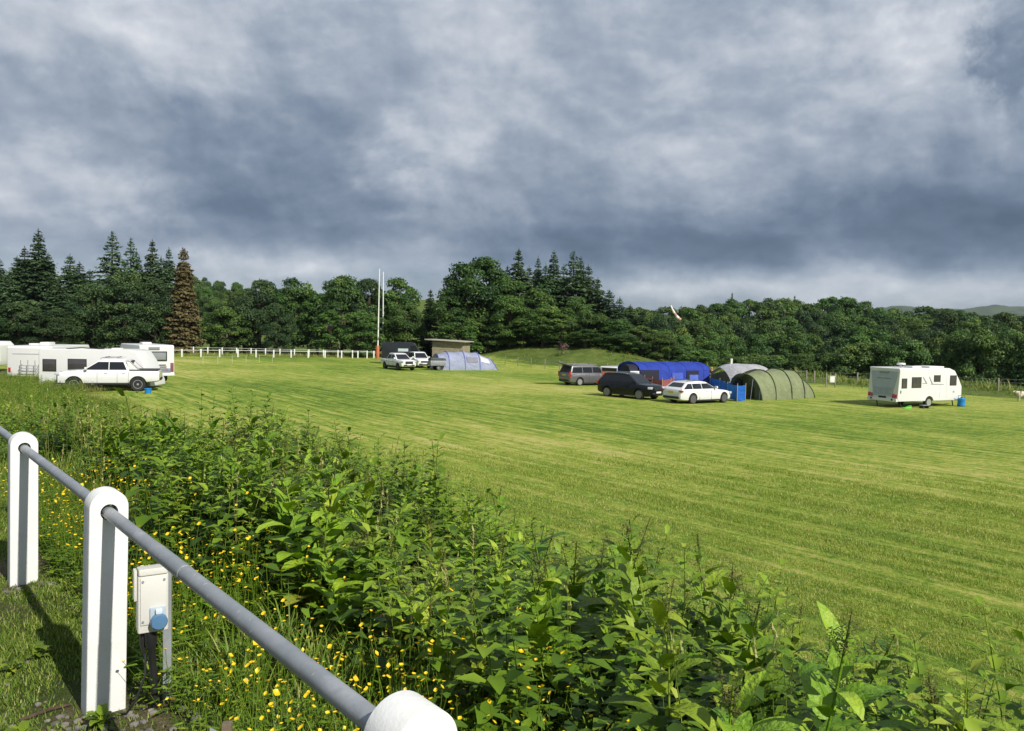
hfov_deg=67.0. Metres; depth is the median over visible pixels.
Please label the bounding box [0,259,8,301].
conifer tree
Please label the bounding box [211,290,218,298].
broadleaf tree
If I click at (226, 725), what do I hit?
marker stub
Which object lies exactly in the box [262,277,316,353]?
broadleaf tree
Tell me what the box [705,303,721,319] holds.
broadleaf tree
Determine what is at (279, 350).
boundary fence
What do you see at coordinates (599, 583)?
dock plant
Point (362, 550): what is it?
dock plant
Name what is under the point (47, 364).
window
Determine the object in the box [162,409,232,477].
dock plant
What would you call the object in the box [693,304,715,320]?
broadleaf tree
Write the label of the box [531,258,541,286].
conifer tree
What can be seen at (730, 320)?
broadleaf tree
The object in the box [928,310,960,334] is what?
dark bushy tree
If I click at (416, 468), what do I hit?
dock plant
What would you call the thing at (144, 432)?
dock plant
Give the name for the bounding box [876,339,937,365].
broadleaf tree
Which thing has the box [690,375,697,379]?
door panel
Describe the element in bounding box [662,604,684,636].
dock plant
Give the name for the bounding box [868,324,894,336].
broadleaf tree
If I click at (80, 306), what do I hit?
dark bushy tree
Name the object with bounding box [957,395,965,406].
water barrel
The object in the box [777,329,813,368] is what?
broadleaf tree
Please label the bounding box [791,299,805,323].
broadleaf tree
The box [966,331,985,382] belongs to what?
dark bushy tree
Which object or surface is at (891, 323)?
dark bushy tree
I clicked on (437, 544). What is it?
dock plant
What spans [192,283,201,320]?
broadleaf tree
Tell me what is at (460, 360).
tunnel tent
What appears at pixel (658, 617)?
dock plant
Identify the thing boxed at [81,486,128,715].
rail post
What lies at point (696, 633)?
dock plant
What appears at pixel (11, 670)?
dock plant
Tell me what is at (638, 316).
broadleaf tree
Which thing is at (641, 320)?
conifer tree
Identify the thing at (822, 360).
broadleaf tree
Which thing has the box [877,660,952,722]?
dock plant
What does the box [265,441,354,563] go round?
dock plant
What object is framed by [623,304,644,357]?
conifer tree
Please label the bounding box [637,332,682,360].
broadleaf tree
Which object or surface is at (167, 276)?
conifer tree
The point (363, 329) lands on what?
broadleaf tree
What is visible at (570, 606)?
long grass
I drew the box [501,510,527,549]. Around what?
dock plant
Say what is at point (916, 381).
window
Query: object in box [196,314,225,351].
broadleaf tree
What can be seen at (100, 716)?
dock plant
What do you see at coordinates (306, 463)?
dock plant
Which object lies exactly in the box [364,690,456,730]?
rail post
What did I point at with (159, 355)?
window
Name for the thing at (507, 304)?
broadleaf tree
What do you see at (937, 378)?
window
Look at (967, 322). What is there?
broadleaf tree
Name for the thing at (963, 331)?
broadleaf tree
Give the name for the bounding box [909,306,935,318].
broadleaf tree
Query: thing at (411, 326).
broadleaf tree
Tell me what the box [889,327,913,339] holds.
broadleaf tree
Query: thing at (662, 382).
windbreak
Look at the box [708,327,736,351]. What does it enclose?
broadleaf tree
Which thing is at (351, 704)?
handrail
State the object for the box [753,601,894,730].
dock plant
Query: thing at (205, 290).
broadleaf tree
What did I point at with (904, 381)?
window
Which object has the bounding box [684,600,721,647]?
dock plant
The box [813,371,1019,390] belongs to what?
wire fence
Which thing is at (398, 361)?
pickup truck
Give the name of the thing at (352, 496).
dock plant
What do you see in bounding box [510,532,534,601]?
dock plant
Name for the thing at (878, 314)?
broadleaf tree
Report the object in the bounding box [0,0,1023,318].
sky
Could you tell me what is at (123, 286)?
dark bushy tree
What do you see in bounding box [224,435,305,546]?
dock plant
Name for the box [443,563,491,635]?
dock plant
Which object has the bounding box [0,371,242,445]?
nettles
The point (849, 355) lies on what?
broadleaf tree
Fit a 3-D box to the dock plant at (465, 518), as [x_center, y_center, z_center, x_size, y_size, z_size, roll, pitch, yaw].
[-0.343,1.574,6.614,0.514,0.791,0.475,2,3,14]
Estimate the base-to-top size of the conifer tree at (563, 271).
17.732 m
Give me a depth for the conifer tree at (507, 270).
123.22 m
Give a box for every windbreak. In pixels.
[644,376,673,386]
[710,377,745,400]
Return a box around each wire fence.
[496,356,609,369]
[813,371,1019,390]
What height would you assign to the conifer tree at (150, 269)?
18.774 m
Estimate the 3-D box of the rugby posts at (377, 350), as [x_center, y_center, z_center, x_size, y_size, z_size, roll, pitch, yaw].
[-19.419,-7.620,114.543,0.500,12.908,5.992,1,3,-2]
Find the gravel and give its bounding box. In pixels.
[0,570,212,730]
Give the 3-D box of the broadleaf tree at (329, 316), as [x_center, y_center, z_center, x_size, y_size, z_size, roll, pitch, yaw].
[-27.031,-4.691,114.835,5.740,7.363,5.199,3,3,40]
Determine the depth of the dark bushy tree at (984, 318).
181.38 m
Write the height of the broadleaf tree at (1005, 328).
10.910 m
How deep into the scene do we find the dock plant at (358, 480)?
6.69 m
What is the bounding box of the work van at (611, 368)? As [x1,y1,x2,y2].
[600,365,618,375]
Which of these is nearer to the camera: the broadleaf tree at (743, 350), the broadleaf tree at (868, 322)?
the broadleaf tree at (743, 350)
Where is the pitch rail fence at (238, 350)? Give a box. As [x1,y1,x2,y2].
[181,349,374,357]
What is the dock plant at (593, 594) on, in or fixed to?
on the ground at (516, 403)
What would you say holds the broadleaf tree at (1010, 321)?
on the ground at (516, 403)
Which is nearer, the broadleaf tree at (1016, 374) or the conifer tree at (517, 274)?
the broadleaf tree at (1016, 374)
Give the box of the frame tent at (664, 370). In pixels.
[618,361,709,383]
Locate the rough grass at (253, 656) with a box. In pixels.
[0,435,691,730]
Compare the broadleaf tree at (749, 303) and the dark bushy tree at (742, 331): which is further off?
the broadleaf tree at (749, 303)
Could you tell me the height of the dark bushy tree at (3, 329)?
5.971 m
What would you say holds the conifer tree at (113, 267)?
on the ground at (516, 403)
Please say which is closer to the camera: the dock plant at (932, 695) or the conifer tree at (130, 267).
the dock plant at (932, 695)
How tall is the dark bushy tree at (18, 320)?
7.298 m
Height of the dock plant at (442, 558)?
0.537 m
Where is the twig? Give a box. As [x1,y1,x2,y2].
[19,703,70,721]
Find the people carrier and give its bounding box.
[550,361,601,385]
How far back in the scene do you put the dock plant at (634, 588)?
3.55 m
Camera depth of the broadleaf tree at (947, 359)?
93.05 m
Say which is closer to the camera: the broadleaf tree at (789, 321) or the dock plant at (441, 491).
the dock plant at (441, 491)
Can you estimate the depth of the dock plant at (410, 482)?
6.41 m
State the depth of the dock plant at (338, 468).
6.38 m
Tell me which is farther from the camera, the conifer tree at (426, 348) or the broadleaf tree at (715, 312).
the broadleaf tree at (715, 312)
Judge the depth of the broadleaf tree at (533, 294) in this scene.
111.02 m
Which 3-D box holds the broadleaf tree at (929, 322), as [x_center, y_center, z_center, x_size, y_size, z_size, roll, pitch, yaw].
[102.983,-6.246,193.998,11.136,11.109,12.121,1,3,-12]
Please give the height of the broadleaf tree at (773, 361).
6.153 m
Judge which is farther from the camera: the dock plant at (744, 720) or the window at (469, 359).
the window at (469, 359)
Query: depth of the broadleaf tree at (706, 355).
105.67 m
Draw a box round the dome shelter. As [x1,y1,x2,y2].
[708,363,766,382]
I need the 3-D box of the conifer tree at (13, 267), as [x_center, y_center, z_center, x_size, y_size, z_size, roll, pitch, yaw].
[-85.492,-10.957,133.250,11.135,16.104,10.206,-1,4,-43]
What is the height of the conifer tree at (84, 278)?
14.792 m
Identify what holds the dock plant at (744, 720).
on the ground at (516, 403)
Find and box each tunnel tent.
[430,351,504,369]
[730,368,834,399]
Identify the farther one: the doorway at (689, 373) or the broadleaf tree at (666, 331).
the broadleaf tree at (666, 331)
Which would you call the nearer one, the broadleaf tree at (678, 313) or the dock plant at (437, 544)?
the dock plant at (437, 544)
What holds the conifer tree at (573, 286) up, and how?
on the ground at (516, 403)
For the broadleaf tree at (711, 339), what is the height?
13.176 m
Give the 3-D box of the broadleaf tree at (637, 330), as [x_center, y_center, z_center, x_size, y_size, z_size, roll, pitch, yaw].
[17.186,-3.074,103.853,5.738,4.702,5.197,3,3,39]
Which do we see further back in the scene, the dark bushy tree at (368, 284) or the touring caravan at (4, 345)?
the dark bushy tree at (368, 284)
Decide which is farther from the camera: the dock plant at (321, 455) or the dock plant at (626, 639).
the dock plant at (321, 455)
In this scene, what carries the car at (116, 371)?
on the ground at (516, 403)
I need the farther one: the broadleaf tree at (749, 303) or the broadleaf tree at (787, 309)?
the broadleaf tree at (749, 303)
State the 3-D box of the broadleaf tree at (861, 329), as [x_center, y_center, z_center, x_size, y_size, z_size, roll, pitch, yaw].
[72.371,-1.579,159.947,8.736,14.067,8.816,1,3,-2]
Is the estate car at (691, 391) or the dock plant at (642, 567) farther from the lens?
the estate car at (691, 391)
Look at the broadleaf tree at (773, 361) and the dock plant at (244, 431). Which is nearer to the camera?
the dock plant at (244, 431)
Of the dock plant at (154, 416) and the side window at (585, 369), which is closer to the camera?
the dock plant at (154, 416)
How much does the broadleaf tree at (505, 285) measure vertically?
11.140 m
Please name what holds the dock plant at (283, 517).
on the ground at (516, 403)
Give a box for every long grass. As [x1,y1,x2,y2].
[0,372,1020,730]
[174,352,380,357]
[511,344,1023,397]
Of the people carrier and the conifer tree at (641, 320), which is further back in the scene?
the conifer tree at (641, 320)
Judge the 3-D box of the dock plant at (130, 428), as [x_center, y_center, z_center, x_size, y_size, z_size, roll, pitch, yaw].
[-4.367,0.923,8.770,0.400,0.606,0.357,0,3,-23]
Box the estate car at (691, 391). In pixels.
[661,379,731,403]
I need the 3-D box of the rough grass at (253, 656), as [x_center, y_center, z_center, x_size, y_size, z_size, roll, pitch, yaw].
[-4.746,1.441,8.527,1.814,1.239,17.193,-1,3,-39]
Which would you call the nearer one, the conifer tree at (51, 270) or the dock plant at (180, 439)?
the dock plant at (180, 439)
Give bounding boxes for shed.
[424,339,473,356]
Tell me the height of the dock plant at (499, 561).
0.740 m
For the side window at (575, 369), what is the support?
in the people carrier
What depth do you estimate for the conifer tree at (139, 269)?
132.30 m
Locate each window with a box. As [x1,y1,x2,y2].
[42,359,55,371]
[68,359,86,369]
[151,351,166,360]
[466,357,477,362]
[480,356,489,362]
[572,367,582,372]
[582,367,591,372]
[592,367,601,372]
[672,373,682,380]
[902,378,906,387]
[911,377,921,387]
[934,375,940,381]
[950,375,956,385]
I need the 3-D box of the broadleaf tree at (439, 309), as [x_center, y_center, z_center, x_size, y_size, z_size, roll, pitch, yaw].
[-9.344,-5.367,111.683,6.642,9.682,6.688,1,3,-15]
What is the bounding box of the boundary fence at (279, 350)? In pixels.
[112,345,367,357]
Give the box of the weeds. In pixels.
[0,417,984,730]
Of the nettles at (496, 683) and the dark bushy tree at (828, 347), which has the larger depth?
the dark bushy tree at (828, 347)
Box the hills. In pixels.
[802,305,1023,323]
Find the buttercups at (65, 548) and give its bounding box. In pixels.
[0,455,704,730]
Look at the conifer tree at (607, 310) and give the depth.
115.26 m
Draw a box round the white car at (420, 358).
[408,351,429,367]
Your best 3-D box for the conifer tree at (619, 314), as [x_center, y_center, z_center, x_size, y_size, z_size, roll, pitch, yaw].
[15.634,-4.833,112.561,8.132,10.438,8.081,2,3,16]
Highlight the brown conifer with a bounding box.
[160,247,207,353]
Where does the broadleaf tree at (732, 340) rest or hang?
on the ground at (516, 403)
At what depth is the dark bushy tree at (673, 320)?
187.67 m
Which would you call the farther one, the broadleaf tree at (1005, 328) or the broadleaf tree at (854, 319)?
the broadleaf tree at (854, 319)
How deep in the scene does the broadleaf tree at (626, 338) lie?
100.10 m
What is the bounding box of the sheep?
[1013,390,1023,400]
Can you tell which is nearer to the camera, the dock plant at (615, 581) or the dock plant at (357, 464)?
the dock plant at (615, 581)
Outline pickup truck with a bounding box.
[381,353,415,369]
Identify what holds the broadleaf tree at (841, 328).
on the ground at (516, 403)
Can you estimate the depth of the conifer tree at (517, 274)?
120.90 m
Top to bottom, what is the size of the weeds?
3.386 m
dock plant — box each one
[0,661,22,675]
[4,720,37,730]
[26,641,52,658]
[83,418,113,457]
[84,430,96,454]
[84,703,120,729]
[92,417,137,479]
[93,423,124,471]
[122,421,143,447]
[125,426,165,466]
[126,411,163,451]
[132,408,180,482]
[134,403,169,446]
[161,450,191,494]
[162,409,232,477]
[164,425,186,460]
[168,422,189,458]
[175,421,281,540]
[179,439,218,516]
[180,598,220,618]
[184,429,235,491]
[193,436,241,503]
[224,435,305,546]
[228,444,254,465]
[233,404,281,471]
[237,424,269,457]
[237,433,296,520]
[250,472,307,576]
[255,452,356,620]
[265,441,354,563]
[266,438,315,506]
[285,451,327,541]
[289,425,329,486]
[302,453,410,602]
[303,530,388,648]
[310,439,356,476]
[312,455,358,518]
[319,440,369,501]
[320,461,391,564]
[321,434,363,506]
[330,522,398,613]
[336,478,380,528]
[343,465,381,520]
[344,458,363,484]
[370,538,463,660]
[373,497,410,549]
[374,467,423,543]
[374,524,420,594]
[382,489,456,580]
[383,456,431,536]
[384,575,547,730]
[412,508,490,604]
[413,468,459,537]
[413,509,447,557]
[420,538,446,595]
[428,577,507,688]
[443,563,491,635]
[448,529,501,591]
[449,501,492,564]
[458,481,510,554]
[465,518,512,559]
[466,538,520,635]
[478,559,518,624]
[482,549,514,603]
[486,524,526,587]
[499,543,607,717]
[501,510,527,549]
[507,515,617,660]
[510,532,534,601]
[538,554,570,603]
[563,553,618,616]
[578,518,650,674]
[581,578,618,616]
[583,517,710,706]
[594,583,640,667]
[601,576,716,730]
[625,547,675,638]
[656,593,693,635]
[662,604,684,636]
[670,604,710,652]
[671,603,719,671]
[673,575,813,730]
[674,529,779,728]
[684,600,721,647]
[686,659,799,730]
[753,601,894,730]
[769,602,818,696]
[793,632,889,719]
[806,627,912,730]
[811,642,919,730]
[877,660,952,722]
[878,682,900,719]
[892,669,1017,730]
[933,693,995,730]
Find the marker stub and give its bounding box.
[210,720,232,730]
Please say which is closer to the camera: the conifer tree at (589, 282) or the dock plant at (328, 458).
the dock plant at (328, 458)
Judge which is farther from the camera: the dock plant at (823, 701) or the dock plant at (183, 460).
the dock plant at (183, 460)
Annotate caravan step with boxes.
[919,405,928,408]
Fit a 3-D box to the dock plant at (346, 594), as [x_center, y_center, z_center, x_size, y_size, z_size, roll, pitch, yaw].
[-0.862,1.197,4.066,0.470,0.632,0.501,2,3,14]
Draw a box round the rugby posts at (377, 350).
[376,269,383,357]
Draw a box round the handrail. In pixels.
[0,426,375,730]
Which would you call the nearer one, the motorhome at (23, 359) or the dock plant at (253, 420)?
the dock plant at (253, 420)
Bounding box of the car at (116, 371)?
[54,356,162,390]
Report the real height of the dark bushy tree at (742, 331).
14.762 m
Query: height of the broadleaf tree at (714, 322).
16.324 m
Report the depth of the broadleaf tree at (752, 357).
108.44 m
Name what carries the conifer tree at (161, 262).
on the ground at (516, 403)
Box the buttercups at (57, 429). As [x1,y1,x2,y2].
[16,408,218,447]
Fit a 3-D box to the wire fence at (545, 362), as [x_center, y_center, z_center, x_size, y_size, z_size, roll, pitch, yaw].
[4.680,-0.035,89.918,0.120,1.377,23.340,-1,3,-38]
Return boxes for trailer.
[421,358,445,369]
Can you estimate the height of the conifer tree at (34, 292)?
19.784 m
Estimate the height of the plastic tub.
0.290 m
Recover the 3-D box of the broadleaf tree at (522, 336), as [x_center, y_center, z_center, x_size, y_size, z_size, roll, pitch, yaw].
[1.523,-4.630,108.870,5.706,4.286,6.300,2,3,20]
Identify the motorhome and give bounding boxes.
[7,342,89,376]
[119,342,173,380]
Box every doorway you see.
[687,371,698,379]
[733,378,742,385]
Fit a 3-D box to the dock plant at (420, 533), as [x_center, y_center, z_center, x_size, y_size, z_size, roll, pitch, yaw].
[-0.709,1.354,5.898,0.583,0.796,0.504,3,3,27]
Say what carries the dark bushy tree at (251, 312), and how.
on the ground at (516, 403)
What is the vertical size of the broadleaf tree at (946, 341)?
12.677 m
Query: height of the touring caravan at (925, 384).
2.910 m
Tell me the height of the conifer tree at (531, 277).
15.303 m
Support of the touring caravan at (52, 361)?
on the ground at (516, 403)
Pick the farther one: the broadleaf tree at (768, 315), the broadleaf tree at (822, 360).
the broadleaf tree at (768, 315)
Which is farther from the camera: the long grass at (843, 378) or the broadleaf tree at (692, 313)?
the broadleaf tree at (692, 313)
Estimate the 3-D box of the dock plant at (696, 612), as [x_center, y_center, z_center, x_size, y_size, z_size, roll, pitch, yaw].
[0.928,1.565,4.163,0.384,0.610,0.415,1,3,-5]
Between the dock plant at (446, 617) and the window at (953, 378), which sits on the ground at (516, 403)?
the dock plant at (446, 617)
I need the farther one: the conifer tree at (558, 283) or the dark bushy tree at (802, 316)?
the dark bushy tree at (802, 316)
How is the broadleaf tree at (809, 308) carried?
on the ground at (516, 403)
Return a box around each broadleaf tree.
[191,276,202,288]
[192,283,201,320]
[196,296,215,326]
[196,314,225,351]
[198,286,213,300]
[198,306,252,353]
[201,277,214,294]
[201,297,225,319]
[206,280,226,297]
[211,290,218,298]
[215,281,226,294]
[216,289,234,325]
[223,291,268,352]
[231,282,242,293]
[244,288,255,292]
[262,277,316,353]
[299,294,328,353]
[308,309,346,354]
[313,275,368,354]
[336,309,387,356]
[369,277,421,341]
[383,303,430,346]
[423,295,468,345]
[435,256,517,353]
[438,315,487,352]
[465,317,508,351]
[477,275,530,346]
[488,294,530,347]
[499,317,540,346]
[519,287,561,344]
[520,303,564,346]
[539,313,577,346]
[558,297,595,346]
[568,329,604,347]
[574,313,613,349]
[598,318,638,352]
[601,333,647,353]
[624,325,657,355]
[632,314,650,325]
[634,307,654,318]
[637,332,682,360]
[651,310,665,316]
[651,344,696,361]
[655,329,684,361]
[656,306,676,318]
[671,324,701,346]
[674,306,695,319]
[676,335,697,349]
[680,308,706,328]
[680,349,723,369]
[686,319,712,347]
[692,329,727,366]
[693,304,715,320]
[703,314,726,345]
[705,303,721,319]
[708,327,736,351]
[708,356,748,370]
[713,299,748,322]
[713,333,746,366]
[718,313,739,333]
[731,315,756,330]
[733,333,774,357]
[734,353,768,361]
[737,299,761,320]
[742,355,790,368]
[747,308,786,347]
[751,331,786,356]
[752,298,780,320]
[755,320,784,351]
[773,297,797,319]
[777,316,804,352]
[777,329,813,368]
[779,326,817,353]
[779,353,818,375]
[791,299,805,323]
[797,333,824,372]
[798,352,853,376]
[801,303,827,325]
[813,296,836,313]
[817,310,844,340]
[823,320,853,339]
[827,342,878,377]
[828,296,866,317]
[831,314,862,334]
[831,333,872,364]
[846,324,876,338]
[852,340,912,378]
[854,317,877,327]
[860,301,873,313]
[861,307,893,325]
[865,329,892,360]
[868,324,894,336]
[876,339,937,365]
[880,308,905,326]
[881,333,920,355]
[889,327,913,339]
[899,317,920,327]
[900,311,920,323]
[905,321,930,338]
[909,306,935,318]
[914,331,952,365]
[920,319,940,325]
[925,308,962,323]
[930,333,980,380]
[933,334,957,351]
[942,315,980,333]
[949,329,971,335]
[950,310,975,323]
[950,327,1018,385]
[967,312,985,318]
[972,320,1003,336]
[983,331,1023,385]
[991,312,1023,332]
[998,325,1023,334]
[1005,337,1023,387]
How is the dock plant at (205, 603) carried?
on the ground at (516, 403)
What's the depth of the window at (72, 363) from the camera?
45.55 m
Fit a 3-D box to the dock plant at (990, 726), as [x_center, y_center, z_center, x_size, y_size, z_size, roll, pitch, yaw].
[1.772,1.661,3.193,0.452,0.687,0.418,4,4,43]
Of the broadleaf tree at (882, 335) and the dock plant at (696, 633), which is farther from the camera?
the broadleaf tree at (882, 335)
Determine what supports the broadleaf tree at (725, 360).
on the ground at (516, 403)
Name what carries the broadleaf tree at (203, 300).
on the ground at (516, 403)
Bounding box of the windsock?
[669,305,680,348]
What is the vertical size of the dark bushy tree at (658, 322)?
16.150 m
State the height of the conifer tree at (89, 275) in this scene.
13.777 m
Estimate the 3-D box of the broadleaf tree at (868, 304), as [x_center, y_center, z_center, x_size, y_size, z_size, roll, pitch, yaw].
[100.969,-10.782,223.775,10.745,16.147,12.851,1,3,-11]
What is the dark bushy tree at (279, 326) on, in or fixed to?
on the ground at (516, 403)
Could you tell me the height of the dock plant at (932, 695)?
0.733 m
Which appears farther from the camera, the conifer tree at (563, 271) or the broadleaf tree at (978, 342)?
the conifer tree at (563, 271)
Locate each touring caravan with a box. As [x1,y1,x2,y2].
[0,341,13,364]
[32,347,164,387]
[867,363,961,407]
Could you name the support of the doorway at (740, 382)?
in the tunnel tent at (774, 384)
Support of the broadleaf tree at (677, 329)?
on the ground at (516, 403)
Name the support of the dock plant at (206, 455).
on the ground at (516, 403)
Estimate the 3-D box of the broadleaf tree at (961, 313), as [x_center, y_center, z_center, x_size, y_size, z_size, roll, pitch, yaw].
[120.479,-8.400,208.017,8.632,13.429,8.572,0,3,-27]
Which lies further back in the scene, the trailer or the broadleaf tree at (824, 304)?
the broadleaf tree at (824, 304)
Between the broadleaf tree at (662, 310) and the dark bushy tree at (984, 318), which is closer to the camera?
the dark bushy tree at (984, 318)
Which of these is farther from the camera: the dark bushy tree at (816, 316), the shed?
the dark bushy tree at (816, 316)
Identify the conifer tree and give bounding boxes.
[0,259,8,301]
[0,269,32,344]
[4,257,20,294]
[6,228,58,344]
[8,246,42,306]
[21,279,85,343]
[40,254,58,294]
[44,254,96,347]
[64,261,101,347]
[84,231,133,347]
[85,269,94,293]
[115,237,142,344]
[118,251,145,324]
[127,240,172,342]
[136,256,170,341]
[149,250,185,342]
[414,290,444,357]
[497,265,517,347]
[500,249,531,345]
[519,265,535,344]
[525,263,563,345]
[528,252,574,344]
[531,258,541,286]
[553,251,589,345]
[558,264,571,295]
[568,256,589,307]
[568,263,601,344]
[571,278,605,346]
[583,290,620,348]
[606,298,633,353]
[621,311,662,361]
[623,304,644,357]
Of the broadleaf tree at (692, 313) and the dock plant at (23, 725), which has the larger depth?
the broadleaf tree at (692, 313)
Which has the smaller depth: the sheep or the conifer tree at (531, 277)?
the sheep
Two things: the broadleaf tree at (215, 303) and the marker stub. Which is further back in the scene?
the broadleaf tree at (215, 303)
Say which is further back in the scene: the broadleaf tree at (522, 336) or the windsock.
the broadleaf tree at (522, 336)
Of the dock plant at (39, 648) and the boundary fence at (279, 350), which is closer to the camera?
the dock plant at (39, 648)
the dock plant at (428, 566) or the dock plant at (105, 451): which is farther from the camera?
the dock plant at (105, 451)
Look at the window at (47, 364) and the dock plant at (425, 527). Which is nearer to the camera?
the dock plant at (425, 527)
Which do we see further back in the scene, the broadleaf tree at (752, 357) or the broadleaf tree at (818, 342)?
the broadleaf tree at (818, 342)
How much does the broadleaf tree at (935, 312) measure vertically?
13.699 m
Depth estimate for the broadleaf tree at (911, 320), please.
189.72 m
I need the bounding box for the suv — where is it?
[596,371,664,399]
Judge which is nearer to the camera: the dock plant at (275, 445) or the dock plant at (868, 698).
the dock plant at (868, 698)
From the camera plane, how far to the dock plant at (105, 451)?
8.03 m
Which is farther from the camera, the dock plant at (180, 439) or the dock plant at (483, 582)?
the dock plant at (180, 439)
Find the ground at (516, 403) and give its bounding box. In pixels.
[0,299,1023,730]
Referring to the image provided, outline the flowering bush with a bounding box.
[555,341,568,355]
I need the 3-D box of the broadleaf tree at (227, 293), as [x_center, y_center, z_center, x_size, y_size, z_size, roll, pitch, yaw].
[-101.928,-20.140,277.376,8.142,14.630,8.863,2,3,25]
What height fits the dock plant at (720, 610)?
0.880 m
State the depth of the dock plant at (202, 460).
6.17 m
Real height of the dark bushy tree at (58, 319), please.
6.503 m
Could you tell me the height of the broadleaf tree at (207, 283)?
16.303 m
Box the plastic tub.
[144,388,151,393]
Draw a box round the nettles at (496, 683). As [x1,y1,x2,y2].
[0,385,1023,730]
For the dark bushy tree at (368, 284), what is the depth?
119.57 m
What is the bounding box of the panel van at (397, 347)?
[381,342,419,356]
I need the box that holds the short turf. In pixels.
[0,475,292,730]
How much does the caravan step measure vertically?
0.210 m
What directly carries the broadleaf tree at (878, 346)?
on the ground at (516, 403)
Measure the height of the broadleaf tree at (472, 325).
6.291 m
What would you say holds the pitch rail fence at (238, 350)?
on the ground at (516, 403)
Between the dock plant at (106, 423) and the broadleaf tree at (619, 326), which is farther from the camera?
the broadleaf tree at (619, 326)
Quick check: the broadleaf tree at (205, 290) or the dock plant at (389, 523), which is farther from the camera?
the broadleaf tree at (205, 290)
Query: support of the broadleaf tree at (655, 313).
on the ground at (516, 403)
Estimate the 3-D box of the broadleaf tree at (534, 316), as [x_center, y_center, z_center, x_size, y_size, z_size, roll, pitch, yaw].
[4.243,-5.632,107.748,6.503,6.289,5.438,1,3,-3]
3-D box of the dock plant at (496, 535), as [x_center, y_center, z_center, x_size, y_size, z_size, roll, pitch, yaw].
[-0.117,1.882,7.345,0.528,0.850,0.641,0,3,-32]
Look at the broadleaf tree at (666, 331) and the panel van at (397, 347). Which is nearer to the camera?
the panel van at (397, 347)
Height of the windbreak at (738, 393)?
1.327 m
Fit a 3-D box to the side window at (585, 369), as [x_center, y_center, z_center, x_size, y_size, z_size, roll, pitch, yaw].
[6.319,0.379,64.757,0.974,0.485,0.150,0,3,-30]
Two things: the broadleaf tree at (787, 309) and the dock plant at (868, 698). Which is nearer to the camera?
the dock plant at (868, 698)
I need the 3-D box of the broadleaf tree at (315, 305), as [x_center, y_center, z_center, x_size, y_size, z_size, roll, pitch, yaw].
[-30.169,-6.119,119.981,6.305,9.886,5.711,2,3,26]
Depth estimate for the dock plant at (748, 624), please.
3.02 m
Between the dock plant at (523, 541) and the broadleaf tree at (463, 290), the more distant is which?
the broadleaf tree at (463, 290)
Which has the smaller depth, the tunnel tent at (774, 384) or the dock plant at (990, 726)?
the dock plant at (990, 726)
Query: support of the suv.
on the ground at (516, 403)
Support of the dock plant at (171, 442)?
on the ground at (516, 403)
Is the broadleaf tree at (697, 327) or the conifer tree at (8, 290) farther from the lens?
the broadleaf tree at (697, 327)
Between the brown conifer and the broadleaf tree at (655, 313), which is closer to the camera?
the brown conifer
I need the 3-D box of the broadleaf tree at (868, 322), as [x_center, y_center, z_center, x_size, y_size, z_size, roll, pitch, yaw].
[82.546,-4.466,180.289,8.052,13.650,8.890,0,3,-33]
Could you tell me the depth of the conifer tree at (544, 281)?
118.07 m
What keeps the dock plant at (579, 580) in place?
on the ground at (516, 403)
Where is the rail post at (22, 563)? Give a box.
[7,432,37,586]
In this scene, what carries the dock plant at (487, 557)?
on the ground at (516, 403)
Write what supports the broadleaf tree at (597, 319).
on the ground at (516, 403)
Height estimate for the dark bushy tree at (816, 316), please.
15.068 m
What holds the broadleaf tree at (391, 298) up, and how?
on the ground at (516, 403)
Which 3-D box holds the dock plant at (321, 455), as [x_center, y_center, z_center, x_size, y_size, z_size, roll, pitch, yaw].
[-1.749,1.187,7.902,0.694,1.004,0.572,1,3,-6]
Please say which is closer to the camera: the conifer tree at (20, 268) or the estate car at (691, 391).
the estate car at (691, 391)
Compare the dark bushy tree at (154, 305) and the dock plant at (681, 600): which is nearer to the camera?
the dock plant at (681, 600)
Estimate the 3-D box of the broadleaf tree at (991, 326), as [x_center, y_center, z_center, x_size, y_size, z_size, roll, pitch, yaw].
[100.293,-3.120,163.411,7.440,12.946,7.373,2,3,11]
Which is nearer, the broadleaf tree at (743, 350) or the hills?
the broadleaf tree at (743, 350)
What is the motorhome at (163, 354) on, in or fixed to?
on the ground at (516, 403)
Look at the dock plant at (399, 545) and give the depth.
5.10 m
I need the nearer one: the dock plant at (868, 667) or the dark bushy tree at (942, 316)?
the dock plant at (868, 667)
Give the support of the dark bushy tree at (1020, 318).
on the ground at (516, 403)
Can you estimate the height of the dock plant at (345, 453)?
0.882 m
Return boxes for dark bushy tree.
[0,302,53,344]
[0,316,22,342]
[28,309,85,343]
[62,282,121,347]
[80,271,158,348]
[121,278,175,344]
[232,278,283,352]
[255,302,298,353]
[347,278,388,351]
[649,315,674,334]
[667,316,689,333]
[732,322,755,347]
[793,309,816,333]
[807,310,828,338]
[808,325,834,370]
[819,336,844,371]
[880,317,900,331]
[909,329,934,351]
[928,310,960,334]
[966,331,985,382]
[973,315,1007,332]
[1011,316,1023,332]
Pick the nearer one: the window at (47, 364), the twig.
the twig
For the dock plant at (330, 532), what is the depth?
4.53 m
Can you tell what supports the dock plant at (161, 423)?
on the ground at (516, 403)
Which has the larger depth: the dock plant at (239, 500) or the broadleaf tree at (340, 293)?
the broadleaf tree at (340, 293)
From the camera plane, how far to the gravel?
3.21 m
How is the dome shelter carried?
on the ground at (516, 403)
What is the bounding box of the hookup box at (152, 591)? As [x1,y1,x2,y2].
[119,564,171,714]
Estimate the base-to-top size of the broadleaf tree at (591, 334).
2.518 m
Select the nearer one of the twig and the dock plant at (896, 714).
the twig
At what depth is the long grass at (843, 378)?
75.49 m

